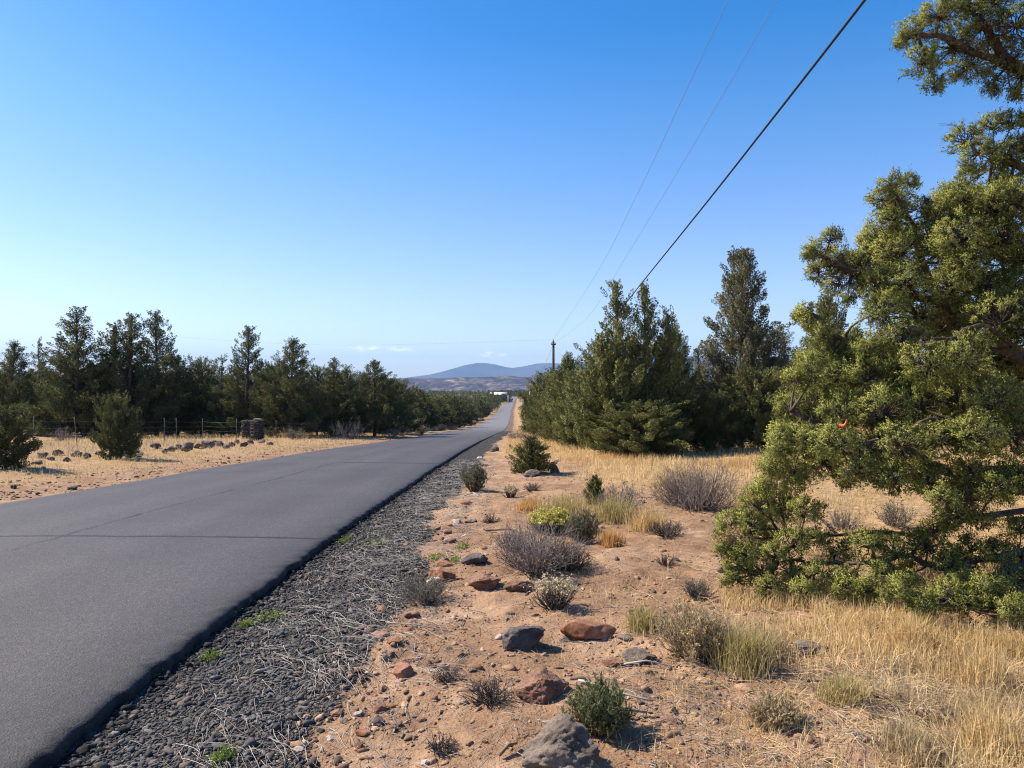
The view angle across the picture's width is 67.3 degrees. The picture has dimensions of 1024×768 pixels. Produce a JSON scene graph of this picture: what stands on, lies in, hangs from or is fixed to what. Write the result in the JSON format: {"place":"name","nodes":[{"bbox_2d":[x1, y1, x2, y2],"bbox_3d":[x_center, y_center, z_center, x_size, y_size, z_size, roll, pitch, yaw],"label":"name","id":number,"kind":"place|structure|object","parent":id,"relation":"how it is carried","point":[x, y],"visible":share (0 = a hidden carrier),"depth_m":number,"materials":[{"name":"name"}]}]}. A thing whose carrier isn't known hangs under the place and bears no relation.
{"place":"outdoors","nodes":[
{"label":"outdoors","id":0,"kind":"place"},
{"bbox_2d":[0,396,516,767],"bbox_3d":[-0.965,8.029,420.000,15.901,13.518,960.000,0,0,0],"label":"road","id":1,"kind":"structure","parent":0,"point":[112,597],"depth_m":8.04,"materials":[{"name":"grey asphalt"}]},
{"bbox_2d":[44,463,488,767],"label":"gravel","id":2,"kind":"structure","parent":0,"point":[237,699],"depth_m":5.01,"materials":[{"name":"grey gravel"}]},
{"bbox_2d":[163,356,792,379],"bbox_3d":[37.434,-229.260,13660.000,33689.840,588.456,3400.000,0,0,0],"label":"mountains","id":3,"kind":"structure","parent":0,"point":[480,370],"depth_m":13231.07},
{"bbox_2d":[0,390,1023,767],"bbox_3d":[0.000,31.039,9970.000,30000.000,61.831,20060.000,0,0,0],"label":"ground","id":4,"kind":"structure","parent":0,"point":[644,562],"depth_m":5.51,"materials":[{"name":"brown soil"}]},
{"bbox_2d":[0,399,42,469],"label":"juniper tree","id":5,"kind":"object","parent":4,"relation":"on","point":[10,432],"visible":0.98,"depth_m":20.17,"materials":[{"name":"green plant"}]},
{"bbox_2d":[0,339,52,429],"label":"juniper tree","id":6,"kind":"object","parent":4,"relation":"on","point":[18,393],"visible":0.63,"depth_m":61.77,"materials":[{"name":"green plant"}]},
{"bbox_2d":[8,336,52,432],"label":"juniper tree","id":7,"kind":"object","parent":4,"relation":"on","point":[35,357],"visible":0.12,"depth_m":65.83,"materials":[{"name":"green plant"}]},
{"bbox_2d":[21,306,156,436],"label":"juniper tree","id":8,"kind":"object","parent":4,"relation":"on","point":[72,396],"visible":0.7,"depth_m":58.82,"materials":[{"name":"green plant"}]},
{"bbox_2d":[87,389,144,459],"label":"juniper tree","id":9,"kind":"object","parent":4,"relation":"on","point":[109,426],"visible":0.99,"depth_m":25.62,"materials":[{"name":"green plant"}]},
{"bbox_2d":[77,312,196,434],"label":"juniper tree","id":10,"kind":"object","parent":4,"relation":"on","point":[155,417],"visible":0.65,"depth_m":60.62,"materials":[{"name":"green plant"}]},
{"bbox_2d":[118,309,205,436],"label":"juniper tree","id":11,"kind":"object","parent":4,"relation":"on","point":[170,357],"visible":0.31,"depth_m":63.72,"materials":[{"name":"green plant"}]},
{"bbox_2d":[147,353,207,435],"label":"juniper tree","id":12,"kind":"object","parent":4,"relation":"on","point":[181,421],"visible":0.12,"depth_m":65.45,"materials":[{"name":"green plant"}]},
{"bbox_2d":[0,439,390,499],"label":"verge clods","id":13,"kind":"object","parent":4,"relation":"on","point":[45,490],"visible":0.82,"depth_m":19.34,"materials":[{"name":"brown soil"}]},
{"bbox_2d":[31,416,359,442],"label":"wire fence","id":14,"kind":"object","parent":4,"relation":"on","point":[163,431],"visible":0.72,"depth_m":43.41,"materials":[{"name":"metal"}]},
{"bbox_2d":[172,355,225,436],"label":"juniper tree","id":15,"kind":"object","parent":4,"relation":"on","point":[200,369],"visible":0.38,"depth_m":65.20,"materials":[{"name":"green plant"}]},
{"bbox_2d":[0,431,414,496],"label":"verge grass","id":16,"kind":"structure","parent":4,"relation":"on","point":[192,437],"depth_m":35.43,"materials":[{"name":"plant"}]},
{"bbox_2d":[194,744,238,766],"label":"weed","id":17,"kind":"object","parent":4,"relation":"on","point":[225,752],"visible":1,"depth_m":3.72,"materials":[{"name":"green plant"}]},
{"bbox_2d":[191,353,257,436],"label":"juniper tree","id":18,"kind":"object","parent":4,"relation":"on","point":[199,401],"visible":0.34,"depth_m":63.46,"materials":[{"name":"green plant"}]},
{"bbox_2d":[204,324,294,436],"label":"juniper tree","id":19,"kind":"object","parent":4,"relation":"on","point":[230,403],"visible":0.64,"depth_m":61.42,"materials":[{"name":"green plant"}]},
{"bbox_2d":[250,418,264,440],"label":"stone crib","id":20,"kind":"object","parent":4,"relation":"on","point":[257,423],"visible":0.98,"depth_m":49.48,"materials":[{"name":"grey stone"}]},
{"bbox_2d":[247,336,345,436],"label":"juniper tree","id":21,"kind":"object","parent":4,"relation":"on","point":[307,421],"visible":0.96,"depth_m":59.29,"materials":[{"name":"green plant"}]},
{"bbox_2d":[114,457,502,767],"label":"dry twigs","id":22,"kind":"object","parent":4,"relation":"on","point":[413,552],"depth_m":5.87,"materials":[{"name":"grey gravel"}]},
{"bbox_2d":[293,364,340,435],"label":"juniper tree","id":23,"kind":"object","parent":4,"relation":"on","point":[318,374],"visible":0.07,"depth_m":65.67,"materials":[{"name":"green plant"}]},
{"bbox_2d":[299,357,373,436],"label":"juniper tree","id":24,"kind":"object","parent":4,"relation":"on","point":[353,406],"visible":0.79,"depth_m":62.14,"materials":[{"name":"green plant"}]},
{"bbox_2d":[329,417,366,439],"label":"sagebrush","id":25,"kind":"object","parent":4,"relation":"on","point":[344,434],"visible":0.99,"depth_m":56.87,"materials":[{"name":"grey plant"}]},
{"bbox_2d":[353,358,423,435],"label":"juniper tree","id":26,"kind":"object","parent":4,"relation":"on","point":[384,401],"visible":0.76,"depth_m":65.55,"materials":[{"name":"green plant"}]},
{"bbox_2d":[373,377,426,432],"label":"juniper tree","id":27,"kind":"object","parent":4,"relation":"on","point":[403,385],"visible":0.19,"depth_m":75.86,"materials":[{"name":"green plant"}]},
{"bbox_2d":[391,662,413,678],"bbox_3d":[-0.670,1.760,4.696,0.121,0.091,0.125,0,0,-42],"label":"rock","id":28,"kind":"object","parent":4,"relation":"on","point":[403,670],"visible":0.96,"depth_m":4.67,"materials":[{"name":"stone"}]},
{"bbox_2d":[391,568,453,605],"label":"dry shrub","id":29,"kind":"object","parent":4,"relation":"on","point":[430,592],"visible":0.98,"depth_m":6.47,"materials":[{"name":"grey plant"}]},
{"bbox_2d":[413,389,441,427],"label":"juniper tree","id":30,"kind":"object","parent":4,"relation":"on","point":[431,420],"visible":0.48,"depth_m":100.36,"materials":[{"name":"green plant"}]},
{"bbox_2d":[425,732,457,755],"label":"dry shrub","id":31,"kind":"object","parent":4,"relation":"on","point":[437,749],"visible":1,"depth_m":3.64,"materials":[{"name":"plant"}]},
{"bbox_2d":[428,567,455,582],"bbox_3d":[-0.672,1.853,7.349,0.267,0.185,0.198,0,0,3],"label":"rock","id":32,"kind":"object","parent":4,"relation":"on","point":[443,573],"visible":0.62,"depth_m":7.31,"materials":[{"name":"brown stone"}]},
{"bbox_2d":[432,399,454,424],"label":"juniper tree","id":33,"kind":"object","parent":4,"relation":"on","point":[445,414],"visible":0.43,"depth_m":121.71,"materials":[{"name":"green plant"}]},
{"bbox_2d":[431,665,465,684],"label":"dry shrub","id":34,"kind":"object","parent":4,"relation":"on","point":[451,676],"visible":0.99,"depth_m":4.54,"materials":[{"name":"grey plant"}]},
{"bbox_2d":[445,395,472,426],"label":"juniper tree","id":35,"kind":"object","parent":4,"relation":"on","point":[460,414],"visible":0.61,"depth_m":144.35,"materials":[{"name":"green plant"}]},
{"bbox_2d":[412,389,533,410],"bbox_3d":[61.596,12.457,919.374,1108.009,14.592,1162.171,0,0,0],"label":"woods","id":36,"kind":"object","parent":4,"relation":"on","point":[492,400],"visible":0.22,"depth_m":634.98,"materials":[{"name":"green plant"}]},
{"bbox_2d":[459,460,488,491],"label":"dry shrub","id":37,"kind":"object","parent":4,"relation":"on","point":[475,481],"visible":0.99,"depth_m":15.27,"materials":[{"name":"green plant"}]},
{"bbox_2d":[461,553,487,564],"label":"rock","id":38,"kind":"object","parent":4,"relation":"on","point":[473,558],"visible":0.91,"depth_m":7.80,"materials":[{"name":"grey stone"}]},
{"bbox_2d":[467,572,500,589],"bbox_3d":[-0.241,1.762,6.873,0.312,0.146,0.367,0,0,-13],"label":"rock","id":39,"kind":"object","parent":4,"relation":"on","point":[486,581],"visible":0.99,"depth_m":6.76,"materials":[{"name":"stone"}]},
{"bbox_2d":[458,669,521,710],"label":"dry shrub","id":40,"kind":"object","parent":4,"relation":"on","point":[489,692],"visible":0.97,"depth_m":4.19,"materials":[{"name":"plant"}]},
{"bbox_2d":[503,580,534,591],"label":"rock","id":41,"kind":"object","parent":4,"relation":"on","point":[515,585],"visible":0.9,"depth_m":6.57,"materials":[{"name":"stone"}]},
{"bbox_2d":[502,625,544,650],"bbox_3d":[0.065,1.710,5.114,0.253,0.198,0.270,0,0,33],"label":"rock","id":42,"kind":"object","parent":4,"relation":"on","point":[522,638],"visible":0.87,"depth_m":5.07,"materials":[{"name":"grey stone"}]},
{"bbox_2d":[510,494,543,512],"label":"grass tussock","id":43,"kind":"object","parent":4,"relation":"on","point":[521,506],"depth_m":11.92,"materials":[{"name":"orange plant"}]},
{"bbox_2d":[505,430,558,473],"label":"juniper sapling","id":44,"kind":"object","parent":4,"relation":"on","point":[529,456],"visible":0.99,"depth_m":19.39,"materials":[{"name":"green plant"}]},
{"bbox_2d":[479,515,593,578],"bbox_3d":[0.227,1.523,7.362,1.084,0.580,1.154,0,0,-40],"label":"dry shrub","id":45,"kind":"object","parent":4,"relation":"on","point":[536,566],"visible":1,"depth_m":7.27,"materials":[{"name":"grey plant"}]},
{"bbox_2d":[515,368,559,435],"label":"juniper tree","id":46,"kind":"object","parent":4,"relation":"on","point":[537,387],"visible":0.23,"depth_m":57.95,"materials":[{"name":"green plant"}]},
{"bbox_2d":[514,667,568,703],"bbox_3d":[0.162,1.658,4.248,0.224,0.145,0.278,0,0,42],"label":"rock","id":47,"kind":"object","parent":4,"relation":"on","point":[540,685],"visible":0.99,"depth_m":4.18,"materials":[{"name":"stone"}]},
{"bbox_2d":[529,386,555,441],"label":"juniper tree","id":48,"kind":"object","parent":4,"relation":"on","point":[542,401],"visible":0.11,"depth_m":43.71,"materials":[{"name":"green plant"}]},
{"bbox_2d":[524,373,563,439],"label":"juniper tree","id":49,"kind":"object","parent":4,"relation":"on","point":[533,426],"visible":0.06,"depth_m":47.64,"materials":[{"name":"green plant"}]},
{"bbox_2d":[527,506,571,535],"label":"dry shrub","id":50,"kind":"object","parent":4,"relation":"on","point":[555,515],"visible":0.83,"depth_m":9.21,"materials":[{"name":"yellow plant"}]},
{"bbox_2d":[506,428,595,453],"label":"roadside grass","id":51,"kind":"structure","parent":4,"relation":"on","point":[512,441],"depth_m":40.31,"materials":[{"name":"plant"}]},
{"bbox_2d":[523,571,580,610],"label":"dry shrub","id":52,"kind":"object","parent":4,"relation":"on","point":[552,600],"visible":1,"depth_m":6.01,"materials":[{"name":"beige plant"}]},
{"bbox_2d":[551,339,555,369],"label":"utility pole","id":53,"kind":"object","parent":4,"relation":"on","point":[553,343],"visible":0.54,"depth_m":87.92,"materials":[{"name":"brown wood"}]},
{"bbox_2d":[574,0,865,360],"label":"telephone cable","id":54,"kind":"object","parent":53,"relation":"attached to","point":[811,68],"visible":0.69,"depth_m":14.03,"materials":[{"name":"black plastic"}]},
{"bbox_2d":[536,350,578,441],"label":"juniper tree","id":55,"kind":"object","parent":4,"relation":"on","point":[567,362],"visible":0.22,"depth_m":39.82,"materials":[{"name":"green plant"}]},
{"bbox_2d":[524,489,600,519],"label":"grass tussock","id":56,"kind":"object","parent":4,"relation":"on","point":[562,504],"depth_m":11.04,"materials":[{"name":"plant"}]},
{"bbox_2d":[521,713,605,767],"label":"rock","id":57,"kind":"object","parent":4,"relation":"on","point":[565,740],"visible":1,"depth_m":3.32,"materials":[{"name":"grey stone"}]},
{"bbox_2d":[542,538,596,570],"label":"dry shrub","id":58,"kind":"object","parent":4,"relation":"on","point":[573,566],"visible":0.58,"depth_m":7.41,"materials":[{"name":"grey plant"}]},
{"bbox_2d":[548,388,599,448],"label":"juniper tree","id":59,"kind":"object","parent":4,"relation":"on","point":[568,439],"visible":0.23,"depth_m":33.04,"materials":[{"name":"green plant"}]},
{"bbox_2d":[563,508,602,542],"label":"dry shrub","id":60,"kind":"object","parent":4,"relation":"on","point":[586,527],"visible":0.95,"depth_m":8.85,"materials":[{"name":"grey plant"}]},
{"bbox_2d":[560,619,616,639],"bbox_3d":[0.532,1.709,5.317,0.410,0.163,0.192,0,0,-7],"label":"rock","id":61,"kind":"object","parent":4,"relation":"on","point":[579,629],"visible":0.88,"depth_m":5.25,"materials":[{"name":"stone"}]},
{"bbox_2d":[581,471,607,503],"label":"juniper sapling","id":62,"kind":"object","parent":4,"relation":"on","point":[594,486],"visible":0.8,"depth_m":12.68,"materials":[{"name":"green plant"}]},
{"bbox_2d":[560,671,639,742],"bbox_3d":[0.421,1.595,3.810,0.370,0.308,0.367,0,0,30],"label":"shrub","id":63,"kind":"object","parent":4,"relation":"on","point":[598,714],"visible":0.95,"depth_m":3.75,"materials":[{"name":"green plant"}]},
{"bbox_2d":[560,341,652,453],"bbox_3d":[3.784,0.459,29.243,3.694,4.397,3.770,0,0,-14],"label":"juniper tree","id":64,"kind":"object","parent":4,"relation":"on","point":[582,434],"visible":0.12,"depth_m":28.68,"materials":[{"name":"green plant"}]},
{"bbox_2d":[580,490,641,524],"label":"grass tussock","id":65,"kind":"object","parent":4,"relation":"on","point":[608,514],"depth_m":10.13,"materials":[{"name":"plant"}]},
{"bbox_2d":[594,526,627,547],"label":"grass tussock","id":66,"kind":"object","parent":4,"relation":"on","point":[612,539],"depth_m":8.61,"materials":[{"name":"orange plant"}]},
{"bbox_2d":[591,479,651,514],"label":"dry shrub","id":67,"kind":"object","parent":4,"relation":"on","point":[627,495],"visible":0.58,"depth_m":10.96,"materials":[{"name":"grey plant"}]},
{"bbox_2d":[560,279,700,452],"bbox_3d":[4.021,-0.588,27.116,3.942,6.308,4.350,0,0,42],"label":"juniper tree","id":68,"kind":"object","parent":4,"relation":"on","point":[600,396],"visible":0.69,"depth_m":26.78,"materials":[{"name":"green plant"}]},
{"bbox_2d":[271,463,995,767],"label":"dirt crumbs","id":69,"kind":"object","parent":4,"relation":"on","point":[339,760],"visible":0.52,"depth_m":4.45,"materials":[{"name":"brown soil"}]},
{"bbox_2d":[575,397,694,457],"bbox_3d":[3.959,1.457,25.398,4.134,2.055,4.219,0,0,14],"label":"juniper tree","id":70,"kind":"object","parent":4,"relation":"on","point":[664,446],"visible":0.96,"depth_m":25.06,"materials":[{"name":"green plant"}]},
{"bbox_2d":[622,647,656,665],"bbox_3d":[0.790,1.713,4.842,0.203,0.097,0.193,0,0,-40],"label":"rock","id":71,"kind":"object","parent":4,"relation":"on","point":[629,655],"visible":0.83,"depth_m":4.80,"materials":[{"name":"grey stone"}]},
{"bbox_2d":[617,600,670,638],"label":"grass tussock","id":72,"kind":"object","parent":4,"relation":"on","point":[642,621],"depth_m":5.37,"materials":[{"name":"plant"}]},
{"bbox_2d":[620,503,689,533],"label":"grass tussock","id":73,"kind":"object","parent":4,"relation":"on","point":[645,520],"depth_m":9.46,"materials":[{"name":"plant"}]},
{"bbox_2d":[313,482,1009,767],"bbox_3d":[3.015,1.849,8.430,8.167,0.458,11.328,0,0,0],"label":"straw litter","id":74,"kind":"object","parent":4,"relation":"on","point":[416,715],"visible":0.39,"depth_m":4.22,"materials":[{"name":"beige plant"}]},
{"bbox_2d":[644,517,683,536],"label":"dry shrub","id":75,"kind":"object","parent":4,"relation":"on","point":[668,532],"visible":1,"depth_m":9.00,"materials":[{"name":"grey plant"}]},
{"bbox_2d":[646,465,703,504],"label":"dry shrub","id":76,"kind":"object","parent":4,"relation":"on","point":[662,484],"visible":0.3,"depth_m":12.02,"materials":[{"name":"plant"}]},
{"bbox_2d":[653,323,711,447],"bbox_3d":[6.076,0.099,28.379,2.634,4.910,2.548,0,0,24],"label":"juniper tree","id":77,"kind":"object","parent":4,"relation":"on","point":[693,380],"visible":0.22,"depth_m":28.16,"materials":[{"name":"green plant"}]},
{"bbox_2d":[649,596,739,664],"bbox_3d":[1.154,1.552,4.855,0.580,0.404,0.583,0,0,0],"label":"dry shrub","id":78,"kind":"object","parent":4,"relation":"on","point":[693,636],"visible":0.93,"depth_m":4.79,"materials":[{"name":"plant"}]},
{"bbox_2d":[679,577,714,600],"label":"dry shrub","id":79,"kind":"object","parent":4,"relation":"on","point":[699,592],"visible":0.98,"depth_m":6.34,"materials":[{"name":"grey plant"}]},
{"bbox_2d":[648,451,747,511],"bbox_3d":[2.776,1.421,11.335,1.676,0.943,1.572,0,0,0],"label":"dry shrub","id":80,"kind":"object","parent":4,"relation":"on","point":[700,500],"visible":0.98,"depth_m":11.24,"materials":[{"name":"grey plant"}]},
{"bbox_2d":[647,605,764,666],"bbox_3d":[1.237,1.593,4.936,0.796,0.339,0.753,0,0,0],"label":"grass tussock","id":81,"kind":"object","parent":4,"relation":"on","point":[727,625],"depth_m":4.92,"materials":[{"name":"plant"}]},
{"bbox_2d":[681,388,751,452],"bbox_3d":[7.533,1.321,27.800,2.813,2.443,2.756,0,0,-15],"label":"juniper tree","id":82,"kind":"object","parent":4,"relation":"on","point":[706,440],"visible":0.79,"depth_m":27.38,"materials":[{"name":"green plant"}]},
{"bbox_2d":[683,615,793,684],"bbox_3d":[1.347,1.567,4.678,0.806,0.396,0.770,0,0,0],"label":"grass tussock","id":83,"kind":"object","parent":4,"relation":"on","point":[741,656],"depth_m":4.57,"materials":[{"name":"plant"}]},
{"bbox_2d":[686,245,794,449],"bbox_3d":[8.756,-1.335,28.902,3.995,7.791,4.041,0,0,-32],"label":"juniper tree","id":84,"kind":"object","parent":4,"relation":"on","point":[746,339],"visible":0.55,"depth_m":28.62,"materials":[{"name":"green plant"}]},
{"bbox_2d":[704,362,807,449],"bbox_3d":[8.655,0.818,27.818,3.575,3.204,3.503,0,0,5],"label":"juniper tree","id":85,"kind":"object","parent":4,"relation":"on","point":[762,419],"visible":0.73,"depth_m":27.19,"materials":[{"name":"green plant"}]},
{"bbox_2d":[746,620,804,665],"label":"grass tussock","id":86,"kind":"object","parent":4,"relation":"on","point":[781,642],"depth_m":4.87,"materials":[{"name":"plant"}]},
{"bbox_2d":[745,688,806,731],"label":"dry shrub","id":87,"kind":"object","parent":4,"relation":"on","point":[782,712],"visible":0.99,"depth_m":3.77,"materials":[{"name":"plant"}]},
{"bbox_2d":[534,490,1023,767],"bbox_3d":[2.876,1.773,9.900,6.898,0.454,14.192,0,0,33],"label":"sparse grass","id":88,"kind":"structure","parent":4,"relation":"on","point":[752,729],"depth_m":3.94,"materials":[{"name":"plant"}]},
{"bbox_2d":[793,640,829,654],"bbox_3d":[1.912,1.680,4.896,0.220,0.059,0.188,0,0,16],"label":"rock","id":89,"kind":"object","parent":4,"relation":"on","point":[801,648],"visible":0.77,"depth_m":4.85,"materials":[{"name":"grey stone"}]},
{"bbox_2d":[603,482,1023,767],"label":"matted straw","id":90,"kind":"object","parent":4,"relation":"on","point":[864,670],"visible":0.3,"depth_m":4.26,"materials":[{"name":"beige plant"}]},
{"bbox_2d":[787,289,879,425],"bbox_3d":[12.781,-0.724,30.800,4.382,6.423,4.239,0,0,22],"label":"juniper tree","id":91,"kind":"object","parent":4,"relation":"on","point":[828,308],"visible":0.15,"depth_m":30.78,"materials":[{"name":"green plant"}]},
{"bbox_2d":[824,506,859,531],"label":"dry shrub","id":92,"kind":"object","parent":4,"relation":"on","point":[842,524],"visible":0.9,"depth_m":9.20,"materials":[{"name":"grey plant"}]},
{"bbox_2d":[803,663,887,708],"bbox_3d":[1.758,1.594,4.026,0.446,0.240,0.490,0,0,32],"label":"grass tussock","id":93,"kind":"object","parent":4,"relation":"on","point":[844,690],"depth_m":4.02,"materials":[{"name":"plant"}]},
{"bbox_2d":[675,484,1023,767],"bbox_3d":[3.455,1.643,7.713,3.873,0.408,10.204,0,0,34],"label":"dry grass","id":94,"kind":"structure","parent":4,"relation":"on","point":[941,701],"depth_m":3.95,"materials":[{"name":"plant"}]},
{"bbox_2d":[708,574,1023,719],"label":"grass fringe","id":95,"kind":"object","parent":4,"relation":"on","point":[1008,644],"depth_m":4.94,"materials":[{"name":"plant"}]},
{"bbox_2d":[709,0,1023,631],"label":"juniper tree","id":96,"kind":"object","parent":4,"relation":"on","point":[948,318],"visible":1,"depth_m":6.47,"materials":[{"name":"green plant"}]},
{"bbox_2d":[872,499,917,527],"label":"dry shrub","id":97,"kind":"object","parent":4,"relation":"on","point":[890,513],"visible":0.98,"depth_m":9.30,"materials":[{"name":"grey plant"}]},
{"bbox_2d":[859,606,944,653],"bbox_3d":[2.456,1.554,4.877,0.554,0.306,0.556,0,0,40],"label":"grass tussock","id":98,"kind":"object","parent":4,"relation":"on","point":[914,627],"depth_m":4.82,"materials":[{"name":"plant"}]},
{"bbox_2d":[856,708,957,767],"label":"grass tussock","id":99,"kind":"object","parent":4,"relation":"on","point":[910,741],"depth_m":3.49,"materials":[{"name":"plant"}]},
{"bbox_2d":[911,678,1023,767],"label":"grass tussock","id":100,"kind":"object","parent":4,"relation":"on","point":[991,736],"depth_m":3.48,"materials":[{"name":"plant"}]},
{"bbox_2d":[914,629,1023,693],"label":"grass tussock","id":101,"kind":"object","parent":4,"relation":"on","point":[981,664],"depth_m":4.22,"materials":[{"name":"plant"}]},
{"bbox_2d":[0,0,1023,378],"label":"sky","id":102,"kind":"structure","parent":0,"point":[357,181],"materials":[{"name":"blue"}]},
{"bbox_2d":[176,374,1008,389],"bbox_3d":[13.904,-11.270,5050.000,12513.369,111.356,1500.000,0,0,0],"label":"hills","id":103,"kind":"structure","parent":0,"point":[491,383],"depth_m":4727.79,"materials":[{"name":"blue"}]},
{"bbox_2d":[532,438,1023,510],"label":"grass meadow","id":104,"kind":"structure","parent":0,"point":[609,463],"depth_m":19.83,"materials":[{"name":"plant"}]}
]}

